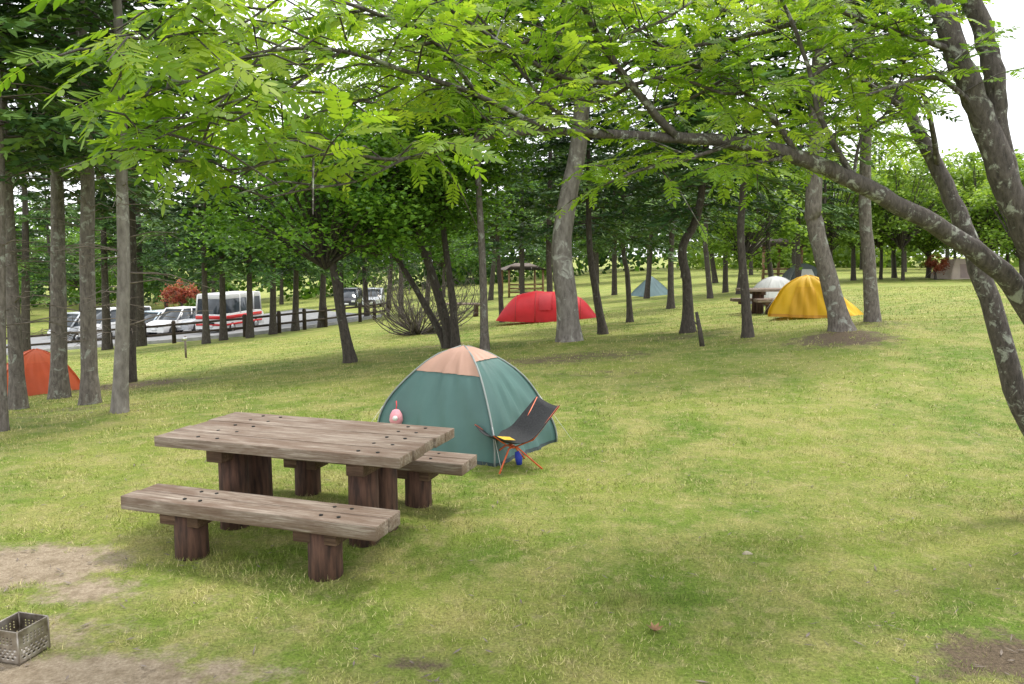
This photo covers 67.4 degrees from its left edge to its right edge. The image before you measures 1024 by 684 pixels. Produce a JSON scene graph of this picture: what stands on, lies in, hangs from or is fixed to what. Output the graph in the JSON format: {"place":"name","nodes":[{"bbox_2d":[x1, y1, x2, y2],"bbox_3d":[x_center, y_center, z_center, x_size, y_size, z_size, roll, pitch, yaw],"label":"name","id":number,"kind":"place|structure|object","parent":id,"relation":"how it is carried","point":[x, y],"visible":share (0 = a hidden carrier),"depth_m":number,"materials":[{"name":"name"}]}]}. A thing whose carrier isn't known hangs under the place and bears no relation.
{"place":"outdoors","nodes":[
{"label":"outdoors","id":0,"kind":"place"},
{"bbox_2d":[0,257,1023,683],"bbox_3d":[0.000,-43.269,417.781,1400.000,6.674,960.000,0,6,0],"label":"ground","id":1,"kind":"structure","parent":0,"point":[92,653],"depth_m":5.72,"materials":[{"name":"green plant"}]},
{"bbox_2d":[0,611,50,666],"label":"fire box","id":2,"kind":"object","parent":1,"relation":"on","point":[19,644],"visible":1,"depth_m":3.75,"materials":[{"name":"metal"}]},
{"bbox_2d":[7,348,79,395],"bbox_3d":[-10.200,0.609,16.492,1.840,0.954,1.640,-4,8,-35],"label":"tent","id":3,"kind":"object","parent":1,"relation":"on","point":[37,366],"visible":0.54,"depth_m":16.12,"materials":[{"name":"orange fabric"}]},
{"bbox_2d":[25,362,49,394],"bbox_3d":[-9.898,0.761,16.069,0.694,0.622,0.349,-4,8,-35],"label":"door","id":4,"kind":"structure","parent":3,"relation":"in","point":[36,374],"depth_m":16.03,"materials":[{"name":"orange fabric"}]},
{"bbox_2d":[9,91,79,351],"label":"fir tree","id":5,"kind":"object","parent":1,"relation":"on","point":[23,217],"visible":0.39,"depth_m":30.86,"materials":[{"name":"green plant"}]},
{"bbox_2d":[17,175,97,328],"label":"fir tree","id":6,"kind":"object","parent":1,"relation":"on","point":[43,279],"visible":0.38,"depth_m":66.69,"materials":[{"name":"green plant"}]},
{"bbox_2d":[0,0,156,431],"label":"fir tree","id":7,"kind":"object","parent":1,"relation":"on","point":[9,120],"visible":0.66,"depth_m":9.15,"materials":[{"name":"green plant"}]},
{"bbox_2d":[0,0,156,409],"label":"fir tree","id":8,"kind":"object","parent":1,"relation":"on","point":[17,394],"visible":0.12,"depth_m":12.06,"materials":[{"name":"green plant"}]},
{"bbox_2d":[18,226,147,310],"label":"broadleaf tree","id":9,"kind":"object","parent":1,"relation":"on","point":[75,282],"visible":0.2,"depth_m":82.62,"materials":[{"name":"green plant"}]},
{"bbox_2d":[0,0,198,399],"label":"fir tree","id":10,"kind":"object","parent":1,"relation":"on","point":[59,387],"visible":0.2,"depth_m":14.40,"materials":[{"name":"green plant"}]},
{"bbox_2d":[64,168,155,349],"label":"fir tree","id":11,"kind":"object","parent":1,"relation":"on","point":[107,343],"visible":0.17,"depth_m":35.45,"materials":[{"name":"green plant"}]},
{"bbox_2d":[0,0,227,405],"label":"fir tree","id":12,"kind":"object","parent":1,"relation":"on","point":[89,391],"visible":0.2,"depth_m":12.02,"materials":[{"name":"green plant"}]},
{"bbox_2d":[38,2,198,382],"bbox_3d":[-8.239,-4.376,16.445,3.856,11.098,3.914,2,7,17],"label":"fir tree","id":13,"kind":"object","parent":1,"relation":"on","point":[148,210],"visible":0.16,"depth_m":16.75,"materials":[{"name":"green plant"}]},
{"bbox_2d":[0,0,268,413],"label":"fir tree","id":14,"kind":"object","parent":1,"relation":"on","point":[120,397],"visible":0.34,"depth_m":9.91,"materials":[{"name":"green plant"}]},
{"bbox_2d":[95,162,186,346],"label":"fir tree","id":15,"kind":"object","parent":1,"relation":"on","point":[141,338],"visible":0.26,"depth_m":36.10,"materials":[{"name":"green plant"}]},
{"bbox_2d":[142,223,201,308],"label":"fir tree","id":16,"kind":"object","parent":1,"relation":"on","point":[158,282],"visible":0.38,"depth_m":88.42,"materials":[{"name":"green plant"}]},
{"bbox_2d":[158,279,201,307],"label":"red maple tree","id":17,"kind":"object","parent":1,"relation":"on","point":[184,293],"visible":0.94,"depth_m":56.05,"materials":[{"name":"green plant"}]},
{"bbox_2d":[6,308,372,351],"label":"parking lot","id":18,"kind":"structure","parent":1,"relation":"on","point":[45,339],"depth_m":47.72,"materials":[{"name":"grey asphalt"}]},
{"bbox_2d":[47,312,114,342],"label":"parked van","id":19,"kind":"object","parent":18,"relation":"on","point":[74,324],"visible":0.1,"depth_m":47.09,"materials":[{"name":"silver metal"}]},
{"bbox_2d":[78,306,151,336],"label":"parked van","id":20,"kind":"object","parent":18,"relation":"on","point":[99,314],"visible":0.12,"depth_m":47.27,"materials":[{"name":"white metal"}]},
{"bbox_2d":[144,309,181,334],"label":"parked car","id":21,"kind":"object","parent":18,"relation":"on","point":[150,312],"visible":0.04,"depth_m":47.80,"materials":[{"name":"white metal"}]},
{"bbox_2d":[146,306,195,334],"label":"parked car","id":22,"kind":"object","parent":18,"relation":"on","point":[163,319],"visible":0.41,"depth_m":47.18,"materials":[{"name":"white metal"}]},
{"bbox_2d":[177,307,199,331],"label":"parked car","id":23,"kind":"object","parent":18,"relation":"on","point":[192,327],"visible":0.08,"depth_m":47.03,"materials":[{"name":"silver metal"}]},
{"bbox_2d":[195,291,263,331],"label":"parked bus","id":24,"kind":"object","parent":18,"relation":"on","point":[236,304],"visible":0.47,"depth_m":44.87,"materials":[{"name":"white metal"}]},
{"bbox_2d":[6,314,380,354],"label":"kerb","id":25,"kind":"structure","parent":1,"relation":"on","point":[229,335],"depth_m":38.09,"materials":[{"name":"concrete"}]},
{"bbox_2d":[6,300,389,347],"bbox_3d":[-15.998,-0.390,38.807,22.320,2.614,7.584,-3,7,-25],"label":"fence","id":26,"kind":"object","parent":1,"relation":"on","point":[173,325],"visible":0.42,"depth_m":37.48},
{"bbox_2d":[136,134,262,343],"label":"fir tree","id":27,"kind":"object","parent":1,"relation":"on","point":[206,337],"visible":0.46,"depth_m":31.95,"materials":[{"name":"green plant"}]},
{"bbox_2d":[171,152,255,292],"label":"fir tree","id":28,"kind":"object","parent":1,"relation":"on","point":[214,285],"visible":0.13,"depth_m":72.43,"materials":[{"name":"green plant"}]},
{"bbox_2d":[175,87,266,340],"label":"fir tree","id":29,"kind":"object","parent":1,"relation":"on","point":[223,333],"visible":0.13,"depth_m":34.22,"materials":[{"name":"green plant"}]},
{"bbox_2d":[188,141,314,337],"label":"fir tree","id":30,"kind":"object","parent":1,"relation":"on","point":[249,314],"visible":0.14,"depth_m":34.20,"materials":[{"name":"green plant"}]},
{"bbox_2d":[121,483,399,581],"bbox_3d":[-1.617,1.262,4.880,1.865,0.504,0.313,2,7,18],"label":"bench","id":31,"kind":"object","parent":1,"relation":"on","point":[324,530],"visible":0.96,"depth_m":4.75,"materials":[{"name":"brown wood"}]},
{"bbox_2d":[231,231,305,304],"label":"broadleaf tree","id":32,"kind":"object","parent":1,"relation":"on","point":[281,299],"visible":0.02,"depth_m":88.80,"materials":[{"name":"green plant"}]},
{"bbox_2d":[237,99,320,334],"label":"fir tree","id":33,"kind":"object","parent":1,"relation":"on","point":[272,324],"visible":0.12,"depth_m":36.27,"materials":[{"name":"green plant"}]},
{"bbox_2d":[239,176,342,330],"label":"fir tree","id":34,"kind":"object","parent":1,"relation":"on","point":[295,306],"visible":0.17,"depth_m":38.10,"materials":[{"name":"green plant"}]},
{"bbox_2d":[154,412,453,547],"bbox_3d":[-1.473,1.036,5.572,1.920,0.793,0.907,2,7,18],"label":"picnic table","id":35,"kind":"object","parent":1,"relation":"on","point":[241,449],"visible":0.94,"depth_m":5.38,"materials":[{"name":"brown wood"}]},
{"bbox_2d":[148,107,489,362],"bbox_3d":[-4.160,-2.267,17.058,7.372,5.877,7.354,0,6,0],"label":"broadleaf tree","id":36,"kind":"object","parent":1,"relation":"on","point":[323,249],"visible":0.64,"depth_m":16.43,"materials":[{"name":"green plant"}]},
{"bbox_2d":[299,226,359,327],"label":"fir tree","id":37,"kind":"object","parent":1,"relation":"on","point":[322,305],"visible":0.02,"depth_m":40.24,"materials":[{"name":"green plant"}]},
{"bbox_2d":[303,230,384,300],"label":"fir tree","id":38,"kind":"object","parent":1,"relation":"on","point":[361,274],"visible":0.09,"depth_m":46.72,"materials":[{"name":"green plant"}]},
{"bbox_2d":[344,287,362,305],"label":"parked van","id":39,"kind":"object","parent":1,"relation":"on","point":[352,296],"visible":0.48,"depth_m":65.81,"materials":[{"name":"white metal"}]},
{"bbox_2d":[345,169,385,316],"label":"fir tree","id":40,"kind":"object","parent":1,"relation":"on","point":[365,292],"visible":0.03,"depth_m":48.51,"materials":[{"name":"green plant"}]},
{"bbox_2d":[362,288,384,306],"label":"parked car","id":41,"kind":"object","parent":1,"relation":"on","point":[375,293],"visible":0.34,"depth_m":63.73,"materials":[{"name":"silver metal"}]},
{"bbox_2d":[271,450,476,507],"bbox_3d":[-1.207,1.112,6.200,1.865,0.504,0.313,2,7,18],"label":"bench","id":42,"kind":"object","parent":1,"relation":"on","point":[418,474],"visible":0.37,"depth_m":5.96,"materials":[{"name":"brown wood"}]},
{"bbox_2d":[256,157,495,348],"bbox_3d":[-3.573,-2.352,19.114,5.569,5.425,5.499,-4,7,-30],"label":"broadleaf tree","id":43,"kind":"object","parent":1,"relation":"on","point":[436,325],"visible":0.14,"depth_m":19.04,"materials":[{"name":"green plant"}]},
{"bbox_2d":[354,244,423,307],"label":"fir tree","id":44,"kind":"object","parent":1,"relation":"on","point":[390,264],"visible":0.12,"depth_m":55.37,"materials":[{"name":"green plant"}]},
{"bbox_2d":[242,83,557,348],"bbox_3d":[-2.749,-2.966,19.235,7.281,6.593,7.888,-4,7,-31],"label":"broadleaf tree","id":45,"kind":"object","parent":1,"relation":"on","point":[443,313],"visible":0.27,"depth_m":18.25,"materials":[{"name":"green plant"}]},
{"bbox_2d":[383,186,456,314],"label":"broadleaf tree","id":46,"kind":"object","parent":1,"relation":"on","point":[400,270],"depth_m":45.22,"materials":[{"name":"green plant"}]},
{"bbox_2d":[354,248,489,335],"bbox_3d":[-3.064,-1.715,26.420,5.017,3.328,5.071,0,6,0],"label":"bare shrub","id":47,"kind":"object","parent":1,"relation":"on","point":[414,326],"visible":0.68,"depth_m":26.09,"materials":[{"name":"plant"}]},
{"bbox_2d":[397,201,474,305],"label":"broadleaf tree","id":48,"kind":"object","parent":1,"relation":"on","point":[427,277],"visible":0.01,"depth_m":48.49,"materials":[{"name":"green plant"}]},
{"bbox_2d":[388,226,490,296],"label":"broadleaf tree","id":49,"kind":"object","parent":1,"relation":"on","point":[441,262],"visible":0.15,"depth_m":71.15,"materials":[{"name":"green plant"}]},
{"bbox_2d":[310,63,600,348],"bbox_3d":[-1.707,-3.179,18.823,7.333,7.006,7.031,0,6,0],"label":"broadleaf tree","id":50,"kind":"object","parent":1,"relation":"on","point":[455,334],"visible":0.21,"depth_m":17.47,"materials":[{"name":"green plant"}]},
{"bbox_2d":[372,345,572,466],"bbox_3d":[-0.491,0.551,7.965,1.819,1.050,1.382,4,8,32],"label":"tent","id":51,"kind":"object","parent":1,"relation":"on","point":[462,390],"visible":0.78,"depth_m":7.64,"materials":[{"name":"teal fabric"}]},
{"bbox_2d":[389,401,402,423],"bbox_3d":[-1.173,0.719,7.774,0.136,0.242,0.142,0,6,0],"label":"hanging pouch","id":52,"kind":"object","parent":51,"relation":"hanging from","point":[396,416],"visible":0.87,"depth_m":7.73,"materials":[{"name":"pink fabric"}]},
{"bbox_2d":[403,0,541,350],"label":"fir tree","id":53,"kind":"object","parent":1,"relation":"on","point":[484,339],"visible":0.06,"depth_m":17.31,"materials":[{"name":"green plant"}]},
{"bbox_2d":[449,194,542,299],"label":"broadleaf tree","id":54,"kind":"object","parent":1,"relation":"on","point":[491,287],"visible":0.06,"depth_m":57.85,"materials":[{"name":"green plant"}]},
{"bbox_2d":[438,123,554,322],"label":"fir tree","id":55,"kind":"object","parent":1,"relation":"on","point":[494,245],"visible":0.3,"depth_m":29.65,"materials":[{"name":"green plant"}]},
{"bbox_2d":[0,0,1023,435],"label":"rowan tree","id":56,"kind":"object","parent":1,"relation":"on","point":[984,102],"visible":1,"depth_m":3.87,"materials":[{"name":"green plant"}]},
{"bbox_2d":[0,366,1023,683],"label":"fallen twigs","id":57,"kind":"object","parent":1,"relation":"on","point":[548,568],"visible":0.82,"depth_m":4.45,"materials":[{"name":"brown wood"}]},
{"bbox_2d":[14,144,1018,307],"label":"wood","id":58,"kind":"object","parent":1,"relation":"on","point":[840,258],"visible":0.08,"depth_m":101.58,"materials":[{"name":"green plant"}]},
{"bbox_2d":[474,396,559,473],"bbox_3d":[0.061,0.863,7.170,0.695,0.609,0.531,-3,7,-23],"label":"folding chair","id":59,"kind":"object","parent":1,"relation":"on","point":[532,420],"visible":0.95,"depth_m":7.25,"materials":[{"name":"black fabric"}]},
{"bbox_2d":[486,183,552,289],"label":"fir tree","id":60,"kind":"object","parent":1,"relation":"on","point":[503,260],"visible":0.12,"depth_m":73.93,"materials":[{"name":"green plant"}]},
{"bbox_2d":[488,137,554,293],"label":"fir tree","id":61,"kind":"object","parent":1,"relation":"on","point":[539,248],"visible":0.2,"depth_m":46.47,"materials":[{"name":"green plant"}]},
{"bbox_2d":[501,263,545,297],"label":"open shelter","id":62,"kind":"object","parent":1,"relation":"on","point":[527,266],"visible":0.77,"depth_m":59.90,"materials":[{"name":"brown wood"}]},
{"bbox_2d":[496,290,595,321],"bbox_3d":[1.240,-1.328,27.846,3.616,1.109,1.560,1,6,6],"label":"tent","id":63,"kind":"object","parent":1,"relation":"on","point":[536,306],"visible":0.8,"depth_m":27.29,"materials":[{"name":"red fabric"}]},
{"bbox_2d":[539,293,551,309],"bbox_3d":[1.188,-1.449,27.317,0.437,0.598,0.440,1,6,6],"label":"door","id":64,"kind":"structure","parent":63,"relation":"in","point":[544,298],"depth_m":27.22,"materials":[{"name":"red fabric"}]},
{"bbox_2d":[505,17,596,291],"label":"fir tree","id":65,"kind":"object","parent":1,"relation":"on","point":[549,260],"visible":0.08,"depth_m":30.34,"materials":[{"name":"green plant"}]},
{"bbox_2d":[525,126,586,281],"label":"fir tree","id":66,"kind":"object","parent":1,"relation":"on","point":[573,257],"visible":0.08,"depth_m":87.36,"materials":[{"name":"green plant"}]},
{"bbox_2d":[362,0,768,342],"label":"broadleaf tree","id":67,"kind":"object","parent":1,"relation":"on","point":[568,327],"visible":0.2,"depth_m":16.41,"materials":[{"name":"green plant"}]},
{"bbox_2d":[551,166,620,285],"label":"fir tree","id":68,"kind":"object","parent":1,"relation":"on","point":[579,248],"visible":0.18,"depth_m":45.40,"materials":[{"name":"green plant"}]},
{"bbox_2d":[501,70,686,334],"bbox_3d":[2.098,-3.520,19.267,4.277,7.033,4.248,5,8,39],"label":"fir tree","id":69,"kind":"object","parent":1,"relation":"on","point":[561,146],"visible":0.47,"depth_m":19.29,"materials":[{"name":"green plant"}]},
{"bbox_2d":[551,196,653,281],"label":"broadleaf tree","id":70,"kind":"object","parent":1,"relation":"on","point":[583,242],"visible":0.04,"depth_m":73.95,"materials":[{"name":"green plant"}]},
{"bbox_2d":[576,120,642,294],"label":"fir tree","id":71,"kind":"object","parent":1,"relation":"on","point":[614,275],"visible":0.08,"depth_m":49.96,"materials":[{"name":"green plant"}]},
{"bbox_2d":[539,93,692,322],"bbox_3d":[3.076,-3.917,23.100,4.640,6.947,4.607,0,6,0],"label":"fir tree","id":72,"kind":"object","parent":1,"relation":"on","point":[629,314],"visible":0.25,"depth_m":22.82,"materials":[{"name":"green plant"}]},
{"bbox_2d":[631,276,667,296],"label":"tent","id":73,"kind":"object","parent":1,"relation":"on","point":[657,288],"visible":0.69,"depth_m":45.15,"materials":[{"name":"blue fabric"}]},
{"bbox_2d":[617,159,687,298],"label":"fir tree","id":74,"kind":"object","parent":1,"relation":"on","point":[648,277],"visible":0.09,"depth_m":42.21,"materials":[{"name":"green plant"}]},
{"bbox_2d":[605,96,724,308],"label":"fir tree","id":75,"kind":"object","parent":1,"relation":"on","point":[670,304],"visible":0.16,"depth_m":28.98,"materials":[{"name":"green plant"}]},
{"bbox_2d":[691,312,704,346],"bbox_3d":[3.560,-0.193,14.671,0.293,0.770,0.091,0,6,0],"label":"wooden stake","id":76,"kind":"object","parent":1,"relation":"on","point":[700,334],"visible":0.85,"depth_m":14.64,"materials":[{"name":"brown wood"}]},
{"bbox_2d":[607,23,804,333],"bbox_3d":[4.500,-3.663,17.577,4.611,7.245,4.611,0,6,0],"label":"fir tree","id":77,"kind":"object","parent":1,"relation":"on","point":[687,325],"visible":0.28,"depth_m":17.66,"materials":[{"name":"green plant"}]},
{"bbox_2d":[674,190,738,282],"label":"broadleaf tree","id":78,"kind":"object","parent":1,"relation":"on","point":[713,272],"visible":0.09,"depth_m":54.68,"materials":[{"name":"green plant"}]},
{"bbox_2d":[656,36,768,298],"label":"fir tree","id":79,"kind":"object","parent":1,"relation":"on","point":[709,289],"visible":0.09,"depth_m":35.08,"materials":[{"name":"green plant"}]},
{"bbox_2d":[678,161,779,292],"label":"fir tree","id":80,"kind":"object","parent":1,"relation":"on","point":[725,288],"visible":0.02,"depth_m":40.95,"materials":[{"name":"green plant"}]},
{"bbox_2d":[684,159,826,293],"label":"broadleaf tree","id":81,"kind":"object","parent":1,"relation":"on","point":[730,228],"visible":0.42,"depth_m":37.13,"materials":[{"name":"green plant"}]},
{"bbox_2d":[736,288,781,313],"bbox_3d":[7.607,-1.169,22.400,1.920,0.793,0.907,-1,7,-10],"label":"picnic table","id":82,"kind":"object","parent":1,"relation":"on","point":[758,293],"visible":0.43,"depth_m":22.07,"materials":[{"name":"brown wood"}]},
{"bbox_2d":[640,0,891,337],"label":"fir tree","id":83,"kind":"object","parent":1,"relation":"on","point":[747,329],"visible":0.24,"depth_m":15.20,"materials":[{"name":"green plant"}]},
{"bbox_2d":[750,276,789,305],"bbox_3d":[9.017,-1.777,26.286,1.786,0.976,1.433,-2,7,-15],"label":"tent","id":84,"kind":"object","parent":1,"relation":"on","point":[774,282],"visible":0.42,"depth_m":25.98,"materials":[{"name":"white fabric"}]},
{"bbox_2d":[722,134,831,276],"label":"fir tree","id":85,"kind":"object","parent":1,"relation":"on","point":[770,269],"visible":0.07,"depth_m":38.61,"materials":[{"name":"green plant"}]},
{"bbox_2d":[750,238,809,279],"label":"open shelter","id":86,"kind":"object","parent":1,"relation":"on","point":[778,269],"visible":0.43,"depth_m":49.71,"materials":[{"name":"brown wood"}]},
{"bbox_2d":[761,105,837,277],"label":"fir tree","id":87,"kind":"object","parent":1,"relation":"on","point":[797,263],"visible":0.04,"depth_m":46.22,"materials":[{"name":"green plant"}]},
{"bbox_2d":[782,263,817,280],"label":"tent","id":88,"kind":"object","parent":1,"relation":"on","point":[807,269],"visible":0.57,"depth_m":47.55,"materials":[{"name":"grey fabric"}]},
{"bbox_2d":[761,275,863,317],"bbox_3d":[7.531,-1.149,18.985,2.342,1.030,1.571,3,7,28],"label":"tent","id":89,"kind":"object","parent":1,"relation":"on","point":[800,297],"visible":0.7,"depth_m":18.72,"materials":[{"name":"yellow fabric"}]},
{"bbox_2d":[789,287,817,314],"bbox_3d":[7.108,-1.001,18.675,0.658,0.673,0.320,3,7,28],"label":"door","id":90,"kind":"structure","parent":89,"relation":"in","point":[804,301],"depth_m":18.66,"materials":[{"name":"yellow fabric"}]},
{"bbox_2d":[780,149,859,276],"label":"fir tree","id":91,"kind":"object","parent":1,"relation":"on","point":[835,217],"visible":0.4,"depth_m":44.30,"materials":[{"name":"green plant"}]},
{"bbox_2d":[764,147,894,257],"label":"broadleaf tree","id":92,"kind":"object","parent":1,"relation":"on","point":[834,238],"visible":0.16,"depth_m":48.77,"materials":[{"name":"green plant"}]},
{"bbox_2d":[712,0,963,331],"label":"fir tree","id":93,"kind":"object","parent":1,"relation":"on","point":[839,319],"visible":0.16,"depth_m":13.98,"materials":[{"name":"green plant"}]},
{"bbox_2d":[756,0,963,321],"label":"fir tree","id":94,"kind":"object","parent":1,"relation":"on","point":[872,312],"visible":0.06,"depth_m":15.27,"materials":[{"name":"green plant"}]},
{"bbox_2d":[828,187,897,280],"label":"broadleaf tree","id":95,"kind":"object","parent":1,"relation":"on","point":[853,268],"visible":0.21,"depth_m":52.55,"materials":[{"name":"green plant"}]},
{"bbox_2d":[857,179,918,277],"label":"broadleaf tree","id":96,"kind":"object","parent":1,"relation":"on","point":[893,267],"visible":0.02,"depth_m":57.51,"materials":[{"name":"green plant"}]},
{"bbox_2d":[833,124,946,279],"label":"broadleaf tree","id":97,"kind":"object","parent":1,"relation":"on","point":[890,166],"visible":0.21,"depth_m":52.67,"materials":[{"name":"green plant"}]},
{"bbox_2d":[849,152,977,280],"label":"broadleaf tree","id":98,"kind":"object","parent":1,"relation":"on","point":[901,230],"visible":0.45,"depth_m":50.01,"materials":[{"name":"green plant"}]},
{"bbox_2d":[918,253,954,279],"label":"red maple tree","id":99,"kind":"object","parent":1,"relation":"on","point":[935,266],"visible":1,"depth_m":50.93,"materials":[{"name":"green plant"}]},
{"bbox_2d":[886,156,994,277],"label":"broadleaf tree","id":100,"kind":"object","parent":1,"relation":"on","point":[929,250],"visible":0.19,"depth_m":54.61,"materials":[{"name":"green plant"}]},
{"bbox_2d":[928,258,969,278],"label":"tent","id":101,"kind":"object","parent":1,"relation":"on","point":[958,270],"visible":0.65,"depth_m":51.39,"materials":[{"name":"beige fabric"}]},
{"bbox_2d":[907,148,1023,259],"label":"broadleaf tree","id":102,"kind":"object","parent":1,"relation":"on","point":[974,169],"visible":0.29,"depth_m":51.58,"materials":[{"name":"green plant"}]},
{"bbox_2d":[960,152,1023,278],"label":"broadleaf tree","id":103,"kind":"object","parent":1,"relation":"on","point":[982,201],"visible":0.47,"depth_m":46.20,"materials":[{"name":"green plant"}]},
{"bbox_2d":[8,0,1023,257],"label":"sky","id":104,"kind":"structure","parent":0,"point":[952,135],"materials":[{"name":"white"}]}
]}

